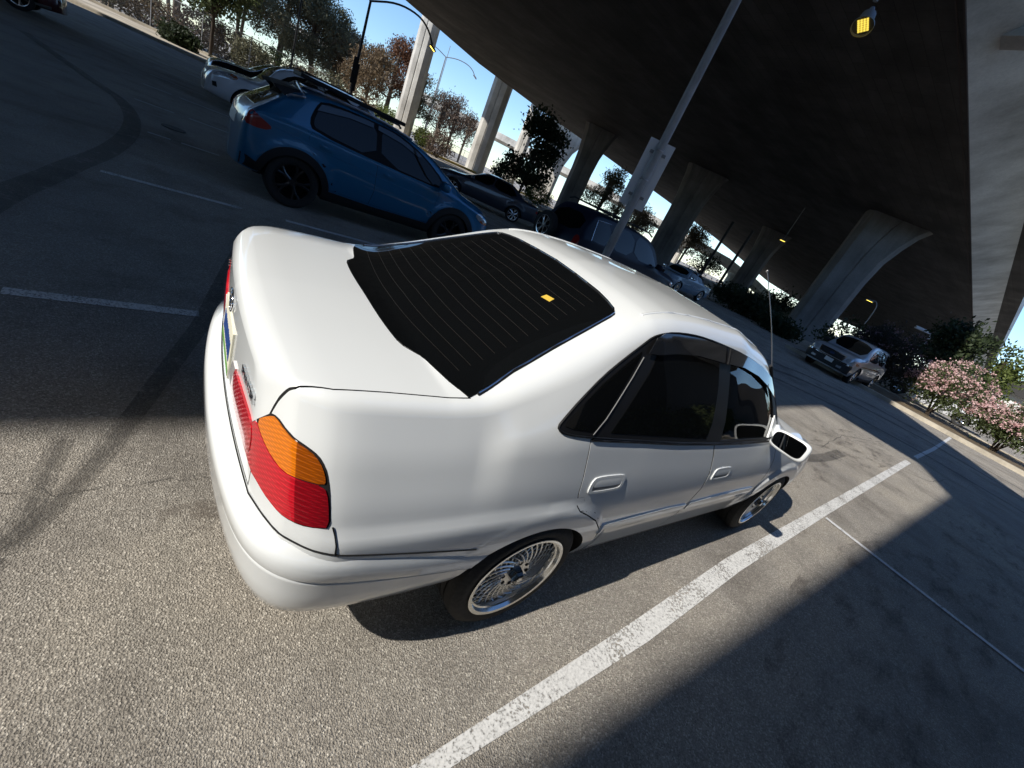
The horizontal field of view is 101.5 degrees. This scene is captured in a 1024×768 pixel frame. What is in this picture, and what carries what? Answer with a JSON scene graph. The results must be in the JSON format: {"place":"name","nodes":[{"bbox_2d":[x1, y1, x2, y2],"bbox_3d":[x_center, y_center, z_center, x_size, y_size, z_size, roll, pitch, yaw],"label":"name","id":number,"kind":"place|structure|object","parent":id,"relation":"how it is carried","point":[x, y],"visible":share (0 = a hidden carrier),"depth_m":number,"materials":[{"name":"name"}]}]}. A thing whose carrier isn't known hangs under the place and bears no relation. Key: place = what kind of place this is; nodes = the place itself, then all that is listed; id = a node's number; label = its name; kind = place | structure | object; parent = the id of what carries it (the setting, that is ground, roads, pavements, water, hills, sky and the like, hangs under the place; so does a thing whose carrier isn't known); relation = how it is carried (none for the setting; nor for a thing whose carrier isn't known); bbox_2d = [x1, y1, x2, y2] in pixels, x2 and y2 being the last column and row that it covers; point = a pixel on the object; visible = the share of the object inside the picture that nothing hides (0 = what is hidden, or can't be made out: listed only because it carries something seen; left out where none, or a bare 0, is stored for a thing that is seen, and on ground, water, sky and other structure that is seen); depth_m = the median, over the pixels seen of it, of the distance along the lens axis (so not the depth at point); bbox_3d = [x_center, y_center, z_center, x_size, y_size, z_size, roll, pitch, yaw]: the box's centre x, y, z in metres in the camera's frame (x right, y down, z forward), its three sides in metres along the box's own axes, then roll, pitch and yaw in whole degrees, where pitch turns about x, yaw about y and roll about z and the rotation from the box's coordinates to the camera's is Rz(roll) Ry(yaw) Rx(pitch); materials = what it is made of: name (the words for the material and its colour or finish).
{"place":"outdoors","nodes":[
{"label":"outdoors","id":0,"kind":"place"},
{"bbox_2d":[75,0,208,60],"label":"pavement","id":1,"kind":"structure","parent":0,"point":[114,15],"depth_m":26.22,"materials":[{"name":"concrete"}]},
{"bbox_2d":[144,15,210,55],"bbox_3d":[-21.608,-22.466,27.223,2.824,2.210,2.878,26,24,1],"label":"shrub","id":2,"kind":"object","parent":1,"relation":"on","point":[179,35],"visible":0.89,"depth_m":26.81,"materials":[{"name":"green plant"}]},
{"bbox_2d":[180,0,262,56],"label":"street tree","id":3,"kind":"object","parent":1,"relation":"on","point":[213,9],"visible":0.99,"depth_m":30.43,"materials":[{"name":"green plant"}]},
{"bbox_2d":[0,0,1023,767],"bbox_3d":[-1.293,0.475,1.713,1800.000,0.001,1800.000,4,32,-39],"label":"ground","id":4,"kind":"structure","parent":0,"point":[142,624],"depth_m":2.17,"materials":[{"name":"grey asphalt"}]},
{"bbox_2d":[6,0,67,15],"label":"parked car","id":5,"kind":"object","parent":4,"relation":"on","point":[58,6],"visible":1,"depth_m":12.01,"materials":[{"name":"red paint"}]},
{"bbox_2d":[0,287,198,316],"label":"road marking","id":6,"kind":"object","parent":4,"relation":"on","point":[61,297],"visible":1,"depth_m":2.51,"materials":[{"name":"white paint"}]},
{"bbox_2d":[0,473,205,495],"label":"pavement crack","id":7,"kind":"object","parent":4,"relation":"on","point":[100,486],"visible":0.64,"depth_m":1.58,"materials":[{"name":"grey asphalt"}]},
{"bbox_2d":[98,0,129,11],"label":"shrub","id":8,"kind":"object","parent":4,"relation":"on","point":[115,3],"visible":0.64,"depth_m":32.20,"materials":[{"name":"green plant"}]},
{"bbox_2d":[67,0,205,63],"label":"kerb","id":9,"kind":"structure","parent":4,"relation":"on","point":[136,30],"depth_m":23.47,"materials":[{"name":"concrete"}]},
{"bbox_2d":[112,0,178,30],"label":"shrub","id":10,"kind":"object","parent":4,"relation":"on","point":[157,7],"visible":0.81,"depth_m":33.38,"materials":[{"name":"green plant"}]},
{"bbox_2d":[89,0,216,57],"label":"kerb","id":11,"kind":"structure","parent":4,"relation":"on","point":[128,17],"depth_m":29.80,"materials":[{"name":"concrete"}]},
{"bbox_2d":[100,170,241,208],"bbox_3d":[-3.726,-2.145,4.655,1.221,0.001,0.085,3,33,-42],"label":"road marking","id":12,"kind":"object","parent":4,"relation":"on","point":[129,178],"visible":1,"depth_m":4.59,"materials":[{"name":"white paint"}]},
{"bbox_2d":[161,123,185,132],"bbox_3d":[-5.798,-4.383,7.172,0.340,0.012,0.340,4,32,-39],"label":"manhole cover","id":13,"kind":"object","parent":4,"relation":"on","point":[173,128],"visible":1,"depth_m":7.14,"materials":[{"name":"grey metal"}]},
{"bbox_2d":[166,0,180,21],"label":"tree","id":14,"kind":"object","parent":4,"relation":"on","point":[175,3],"visible":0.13,"depth_m":51.07,"materials":[{"name":"plant"}]},
{"bbox_2d":[181,143,218,155],"bbox_3d":[-4.991,-3.763,6.710,0.490,0.001,0.080,3,33,-41],"label":"road marking","id":15,"kind":"object","parent":4,"relation":"on","point":[200,149],"visible":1,"depth_m":6.72,"materials":[{"name":"paint"}]},
{"bbox_2d":[169,0,234,56],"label":"shrub","id":16,"kind":"object","parent":4,"relation":"on","point":[188,12],"visible":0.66,"depth_m":37.08,"materials":[{"name":"green plant"}]},
{"bbox_2d":[96,0,339,86],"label":"guard rail","id":17,"kind":"object","parent":4,"relation":"on","point":[242,33],"visible":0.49,"depth_m":32.73,"materials":[{"name":"grey metal"}]},
{"bbox_2d":[195,19,251,64],"bbox_3d":[-27.143,-32.344,39.726,4.960,3.643,4.843,25,24,-1],"label":"shrub","id":18,"kind":"object","parent":4,"relation":"on","point":[226,57],"visible":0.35,"depth_m":39.15,"materials":[{"name":"green plant"}]},
{"bbox_2d":[204,57,275,76],"bbox_3d":[-8.101,-10.365,15.072,4.773,1.660,2.247,3,33,-41],"label":"parked car","id":19,"kind":"object","parent":4,"relation":"on","point":[248,72],"visible":0.12,"depth_m":13.54,"materials":[{"name":"black paint"}]},
{"bbox_2d":[191,0,295,57],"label":"tree","id":20,"kind":"object","parent":4,"relation":"on","point":[270,5],"visible":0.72,"depth_m":55.75,"materials":[{"name":"green plant"}]},
{"bbox_2d":[223,23,273,67],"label":"shrub","id":21,"kind":"object","parent":4,"relation":"on","point":[244,47],"visible":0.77,"depth_m":36.73,"materials":[{"name":"green plant"}]},
{"bbox_2d":[255,44,301,69],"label":"shrub","id":22,"kind":"object","parent":4,"relation":"on","point":[279,60],"visible":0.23,"depth_m":41.22,"materials":[{"name":"green plant"}]},
{"bbox_2d":[201,65,374,115],"bbox_3d":[-6.515,-8.591,12.857,4.833,1.787,2.266,3,33,-41],"label":"parked car","id":23,"kind":"object","parent":4,"relation":"on","point":[228,85],"visible":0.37,"depth_m":11.39,"materials":[{"name":"grey metal"}]},
{"bbox_2d":[290,0,302,66],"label":"thin pole","id":24,"kind":"object","parent":4,"relation":"on","point":[294,44],"visible":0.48,"depth_m":32.54,"materials":[{"name":"grey metal"}]},
{"bbox_2d":[282,62,317,75],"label":"shrub","id":25,"kind":"object","parent":4,"relation":"on","point":[299,67],"visible":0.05,"depth_m":41.45,"materials":[{"name":"green plant"}]},
{"bbox_2d":[257,0,355,64],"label":"tree","id":26,"kind":"object","parent":4,"relation":"on","point":[309,27],"visible":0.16,"depth_m":63.72,"materials":[{"name":"green plant"}]},
{"bbox_2d":[271,0,359,73],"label":"tree","id":27,"kind":"object","parent":4,"relation":"on","point":[307,48],"visible":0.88,"depth_m":61.38,"materials":[{"name":"green plant"}]},
{"bbox_2d":[306,62,346,90],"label":"shrub","id":28,"kind":"object","parent":4,"relation":"on","point":[316,73],"visible":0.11,"depth_m":43.63,"materials":[{"name":"green plant"}]},
{"bbox_2d":[285,219,377,244],"bbox_3d":[-1.520,-2.023,6.574,3.672,0.001,0.085,3,32,-41],"label":"road marking","id":29,"kind":"object","parent":4,"relation":"on","point":[330,232],"visible":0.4,"depth_m":5.73,"materials":[{"name":"paint"}]},
{"bbox_2d":[314,25,368,91],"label":"tree","id":30,"kind":"object","parent":4,"relation":"on","point":[340,56],"visible":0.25,"depth_m":68.18,"materials":[{"name":"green plant"}]},
{"bbox_2d":[225,69,486,238],"bbox_3d":[-2.285,-3.633,7.066,4.116,1.655,2.190,3,33,-41],"label":"parked car","id":31,"kind":"object","parent":4,"relation":"on","point":[298,144],"visible":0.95,"depth_m":5.99,"materials":[{"name":"blue metal"}]},
{"bbox_2d":[331,42,400,103],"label":"tree","id":32,"kind":"object","parent":4,"relation":"on","point":[378,62],"visible":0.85,"depth_m":59.18,"materials":[{"name":"brown plant"}]},
{"bbox_2d":[373,101,397,124],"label":"shrub","id":33,"kind":"object","parent":4,"relation":"on","point":[384,109],"visible":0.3,"depth_m":54.68,"materials":[{"name":"green plant"}]},
{"bbox_2d":[342,33,435,119],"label":"tree","id":34,"kind":"object","parent":4,"relation":"on","point":[400,46],"visible":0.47,"depth_m":64.24,"materials":[{"name":"brown plant"}]},
{"bbox_2d":[349,0,435,93],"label":"street lamp","id":35,"kind":"object","parent":4,"relation":"on","point":[354,72],"visible":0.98,"depth_m":35.53,"materials":[{"name":"black metal"}]},
{"bbox_2d":[393,15,439,136],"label":"bridge column","id":36,"kind":"structure","parent":4,"relation":"on","point":[416,75],"depth_m":52.00,"materials":[{"name":"concrete"}]},
{"bbox_2d":[400,75,439,126],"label":"tree","id":37,"kind":"object","parent":4,"relation":"on","point":[420,107],"visible":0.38,"depth_m":70.85,"materials":[{"name":"plant"}]},
{"bbox_2d":[411,125,433,148],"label":"shrub","id":38,"kind":"object","parent":4,"relation":"on","point":[418,136],"visible":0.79,"depth_m":55.33,"materials":[{"name":"green plant"}]},
{"bbox_2d":[425,46,450,131],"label":"thin pole","id":39,"kind":"object","parent":4,"relation":"on","point":[440,80],"visible":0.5,"depth_m":80.38,"materials":[{"name":"silver metal"}]},
{"bbox_2d":[423,128,455,159],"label":"shrub","id":40,"kind":"object","parent":4,"relation":"on","point":[437,140],"visible":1,"depth_m":50.92,"materials":[{"name":"green plant"}]},
{"bbox_2d":[411,41,475,128],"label":"street lamp","id":41,"kind":"object","parent":4,"relation":"on","point":[440,76],"visible":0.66,"depth_m":72.16,"materials":[{"name":"silver metal"}]},
{"bbox_2d":[423,86,467,137],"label":"tree","id":42,"kind":"object","parent":4,"relation":"on","point":[445,105],"visible":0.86,"depth_m":76.50,"materials":[{"name":"brown plant"}]},
{"bbox_2d":[435,93,470,151],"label":"tree","id":43,"kind":"object","parent":4,"relation":"on","point":[456,114],"visible":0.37,"depth_m":80.29,"materials":[{"name":"plant"}]},
{"bbox_2d":[453,107,478,162],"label":"tree","id":44,"kind":"object","parent":4,"relation":"on","point":[471,126],"visible":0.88,"depth_m":77.97,"materials":[{"name":"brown plant"}]},
{"bbox_2d":[422,148,549,205],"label":"kerb","id":45,"kind":"structure","parent":4,"relation":"on","point":[456,164],"depth_m":59.11,"materials":[{"name":"brown"}]},
{"bbox_2d":[464,76,512,173],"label":"bridge column","id":46,"kind":"structure","parent":4,"relation":"on","point":[490,120],"depth_m":61.14,"materials":[{"name":"concrete"}]},
{"bbox_2d":[440,167,537,222],"bbox_3d":[-1.062,-8.615,18.703,4.785,1.430,2.228,21,24,-11],"label":"parked car","id":47,"kind":"object","parent":4,"relation":"on","point":[499,193],"visible":0.81,"depth_m":17.98,"materials":[{"name":"black paint"}]},
{"bbox_2d":[488,159,514,184],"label":"shrub","id":48,"kind":"object","parent":4,"relation":"on","point":[509,178],"visible":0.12,"depth_m":56.76,"materials":[{"name":"green plant"}]},
{"bbox_2d":[204,226,811,620],"bbox_3d":[0.732,-0.067,2.692,4.332,1.710,1.852,4,32,-39],"label":"parked car","id":49,"kind":"object","parent":4,"relation":"on","point":[479,425],"visible":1,"depth_m":1.42,"materials":[{"name":"white paint"}]},
{"bbox_2d":[271,15,776,299],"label":"flyover","id":50,"kind":"object","parent":4,"relation":"on","point":[505,140],"visible":0.25,"depth_m":122.75,"materials":[{"name":"concrete"}]},
{"bbox_2d":[506,103,541,184],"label":"bridge column","id":51,"kind":"structure","parent":4,"relation":"on","point":[519,146],"depth_m":77.87,"materials":[{"name":"concrete"}]},
{"bbox_2d":[490,102,573,194],"bbox_3d":[2.297,-19.838,36.970,7.060,7.928,7.116,4,32,-39],"label":"shade tree","id":52,"kind":"object","parent":4,"relation":"on","point":[545,126],"visible":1,"depth_m":35.54,"materials":[{"name":"green plant"}]},
{"bbox_2d":[521,185,553,207],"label":"shrub","id":53,"kind":"object","parent":4,"relation":"on","point":[530,193],"visible":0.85,"depth_m":53.86,"materials":[{"name":"green plant"}]},
{"bbox_2d":[532,120,581,197],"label":"bridge column","id":54,"kind":"structure","parent":4,"relation":"on","point":[575,142],"depth_m":88.26,"materials":[{"name":"concrete"}]},
{"bbox_2d":[553,121,617,208],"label":"bridge column","id":55,"kind":"structure","parent":4,"relation":"on","point":[596,142],"depth_m":58.01,"materials":[{"name":"concrete"}]},
{"bbox_2d":[533,196,673,287],"bbox_3d":[2.815,-3.683,11.901,5.084,1.879,2.247,3,33,-41],"label":"parked car","id":56,"kind":"object","parent":4,"relation":"on","point":[586,227],"visible":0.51,"depth_m":10.44,"materials":[{"name":"blue paint"}]},
{"bbox_2d":[581,165,629,210],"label":"tree","id":57,"kind":"object","parent":4,"relation":"on","point":[614,180],"visible":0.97,"depth_m":70.07,"materials":[{"name":"green plant"}]},
{"bbox_2d":[602,193,625,218],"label":"tree","id":58,"kind":"object","parent":4,"relation":"on","point":[614,208],"visible":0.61,"depth_m":81.65,"materials":[{"name":"green plant"}]},
{"bbox_2d":[621,202,661,236],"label":"tree","id":59,"kind":"object","parent":4,"relation":"on","point":[643,217],"visible":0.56,"depth_m":73.70,"materials":[{"name":"green plant"}]},
{"bbox_2d":[409,460,910,767],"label":"road marking","id":60,"kind":"object","parent":4,"relation":"on","point":[573,674],"visible":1,"depth_m":1.93,"materials":[{"name":"white paint"}]},
{"bbox_2d":[662,263,710,300],"bbox_3d":[9.406,-5.840,23.342,4.865,1.420,2.133,2,33,-42],"label":"parked car","id":61,"kind":"object","parent":4,"relation":"on","point":[687,280],"visible":0.76,"depth_m":22.68,"materials":[{"name":"blue paint"}]},
{"bbox_2d":[651,162,728,266],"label":"bridge column","id":62,"kind":"structure","parent":4,"relation":"on","point":[700,186],"depth_m":53.06,"materials":[{"name":"concrete"}]},
{"bbox_2d":[675,217,716,263],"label":"tree","id":63,"kind":"object","parent":4,"relation":"on","point":[695,233],"visible":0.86,"depth_m":75.89,"materials":[{"name":"green plant"}]},
{"bbox_2d":[682,249,727,279],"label":"tree","id":64,"kind":"object","parent":4,"relation":"on","point":[712,264],"visible":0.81,"depth_m":61.51,"materials":[{"name":"green plant"}]},
{"bbox_2d":[700,221,734,274],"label":"steel post","id":65,"kind":"object","parent":4,"relation":"on","point":[717,247],"visible":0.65,"depth_m":52.35,"materials":[{"name":"grey metal"}]},
{"bbox_2d":[716,230,753,285],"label":"steel post","id":66,"kind":"object","parent":4,"relation":"on","point":[737,254],"visible":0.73,"depth_m":51.82,"materials":[{"name":"grey metal"}]},
{"bbox_2d":[708,279,767,317],"bbox_3d":[16.821,-6.292,31.090,4.375,2.759,4.750,4,32,-39],"label":"shrub","id":67,"kind":"object","parent":4,"relation":"on","point":[737,296],"visible":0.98,"depth_m":30.45,"materials":[{"name":"green plant"}]},
{"bbox_2d":[601,0,877,256],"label":"light pole","id":68,"kind":"object","parent":4,"relation":"on","point":[863,24],"visible":0.88,"depth_m":5.88,"materials":[{"name":"metal"}]},
{"bbox_2d":[620,137,675,211],"bbox_3d":[1.969,-3.052,6.122,0.380,0.920,0.035,27,24,3],"label":"road sign","id":69,"kind":"object","parent":68,"relation":"attached to","point":[654,177],"visible":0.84,"depth_m":6.12,"materials":[{"name":"silver metal"}]},
{"bbox_2d":[735,292,785,321],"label":"shrub","id":70,"kind":"object","parent":4,"relation":"on","point":[773,308],"visible":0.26,"depth_m":30.78,"materials":[{"name":"green plant"}]},
{"bbox_2d":[730,226,791,290],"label":"bridge column","id":71,"kind":"structure","parent":4,"relation":"on","point":[769,243],"depth_m":71.94,"materials":[{"name":"concrete"}]},
{"bbox_2d":[755,286,800,318],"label":"tree","id":72,"kind":"object","parent":4,"relation":"on","point":[783,303],"visible":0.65,"depth_m":50.51,"materials":[{"name":"green plant"}]},
{"bbox_2d":[750,304,811,343],"bbox_3d":[18.160,-4.023,28.605,3.740,2.243,3.964,4,32,-39],"label":"shrub","id":73,"kind":"object","parent":4,"relation":"on","point":[782,328],"visible":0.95,"depth_m":27.91,"materials":[{"name":"green plant"}]},
{"bbox_2d":[805,335,889,386],"bbox_3d":[16.120,-1.236,19.920,5.324,1.930,2.380,6,31,-38],"label":"parked car","id":74,"kind":"object","parent":4,"relation":"on","point":[850,358],"visible":0.98,"depth_m":18.81,"materials":[{"name":"silver metal"}]},
{"bbox_2d":[808,311,903,355],"bbox_3d":[23.608,-2.543,28.571,5.744,3.817,5.640,29,24,6],"label":"shrub","id":75,"kind":"object","parent":4,"relation":"on","point":[845,328],"visible":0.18,"depth_m":28.41,"materials":[{"name":"green plant"}]},
{"bbox_2d":[785,209,932,342],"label":"bridge column","id":76,"kind":"structure","parent":4,"relation":"on","point":[873,243],"depth_m":38.30,"materials":[{"name":"grey concrete"}]},
{"bbox_2d":[406,0,1023,375],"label":"overpass","id":77,"kind":"object","parent":76,"relation":"on","point":[910,111],"visible":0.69,"depth_m":29.34,"materials":[{"name":"concrete"}]},
{"bbox_2d":[780,208,804,241],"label":"bridge lamp","id":78,"kind":"object","parent":77,"relation":"hanging from","point":[783,240],"visible":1,"depth_m":48.25,"materials":[{"name":"yellow metal"}]},
{"bbox_2d":[860,299,876,329],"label":"bridge lamp","id":79,"kind":"object","parent":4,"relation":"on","point":[872,301],"visible":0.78,"depth_m":43.62,"materials":[{"name":"silver metal"}]},
{"bbox_2d":[878,348,925,393],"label":"shrub","id":80,"kind":"object","parent":4,"relation":"on","point":[891,384],"visible":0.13,"depth_m":26.22,"materials":[{"name":"green plant"}]},
{"bbox_2d":[785,344,1023,476],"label":"kerb","id":81,"kind":"structure","parent":4,"relation":"on","point":[949,433],"depth_m":17.91,"materials":[{"name":"concrete"}]},
{"bbox_2d":[796,348,1023,470],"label":"verge","id":82,"kind":"structure","parent":4,"relation":"on","point":[958,432],"depth_m":19.91,"materials":[{"name":"grey concrete"}]},
{"bbox_2d":[845,321,931,385],"bbox_3d":[19.359,-1.637,21.894,3.372,3.653,3.960,4,32,-39],"label":"oleander","id":83,"kind":"object","parent":82,"relation":"on","point":[887,341],"visible":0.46,"depth_m":21.09,"materials":[{"name":"green plant"}]},
{"bbox_2d":[900,355,1002,423],"bbox_3d":[21.051,0.099,20.141,2.917,3.552,3.899,17,25,-20],"label":"oleander","id":84,"kind":"object","parent":82,"relation":"on","point":[944,386],"visible":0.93,"depth_m":19.75,"materials":[{"name":"pink plant"}]},
{"bbox_2d":[907,315,1017,408],"bbox_3d":[29.455,-1.697,28.354,6.059,6.561,5.223,13,27,-26],"label":"shade tree","id":85,"kind":"object","parent":82,"relation":"on","point":[957,341],"visible":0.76,"depth_m":27.27,"materials":[{"name":"green plant"}]},
{"bbox_2d":[959,397,1023,453],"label":"oleander","id":86,"kind":"object","parent":82,"relation":"on","point":[1003,417],"visible":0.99,"depth_m":18.06,"materials":[{"name":"pink plant"}]},
{"bbox_2d":[826,517,1023,671],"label":"road marking","id":87,"kind":"object","parent":4,"relation":"on","point":[948,612],"visible":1,"depth_m":3.69,"materials":[{"name":"paint"}]},
{"bbox_2d":[914,326,941,349],"bbox_3d":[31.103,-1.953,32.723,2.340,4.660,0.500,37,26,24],"label":"car","id":88,"kind":"object","parent":4,"relation":"on","point":[920,328],"visible":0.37,"depth_m":31.95,"materials":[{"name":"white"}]},
{"bbox_2d":[880,373,985,430],"bbox_3d":[26.253,0.781,25.910,2.332,1.810,5.565,1,34,-44],"label":"shrub","id":89,"kind":"object","parent":4,"relation":"on","point":[956,422],"visible":0.27,"depth_m":25.50,"materials":[{"name":"green"}]},
{"bbox_2d":[914,437,951,458],"bbox_3d":[13.571,1.944,13.310,11.405,0.001,0.127,3,32,-41],"label":"road marking","id":90,"kind":"object","parent":4,"relation":"on","point":[921,454],"visible":1,"depth_m":11.88,"materials":[{"name":"paint"}]},
{"bbox_2d":[874,383,1023,462],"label":"kerb","id":91,"kind":"structure","parent":4,"relation":"on","point":[949,423],"depth_m":21.89,"materials":[{"name":"concrete"}]},
{"bbox_2d":[965,344,1023,406],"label":"sunlit tree","id":92,"kind":"object","parent":4,"relation":"on","point":[1005,371],"visible":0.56,"depth_m":29.60,"materials":[{"name":"green plant"}]},
{"bbox_2d":[158,0,1023,392],"label":"sky","id":93,"kind":"structure","parent":0,"point":[385,19],"materials":[{"name":"blue"}]},
{"bbox_2d":[758,294,790,317],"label":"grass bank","id":94,"kind":"structure","parent":0,"point":[785,314],"depth_m":91.64,"materials":[{"name":"green plant"}]},
{"bbox_2d":[969,381,1023,446],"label":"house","id":95,"kind":"structure","parent":0,"point":[1018,397],"depth_m":35.06,"materials":[{"name":"white"}]},
{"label":"pavement","id":96,"kind":"structure","parent":0,"visible":0},
{"bbox_2d":[334,79,382,113],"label":"shrub","id":97,"kind":"object","parent":96,"relation":"on","point":[360,95],"visible":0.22,"depth_m":48.40,"materials":[{"name":"green plant"}]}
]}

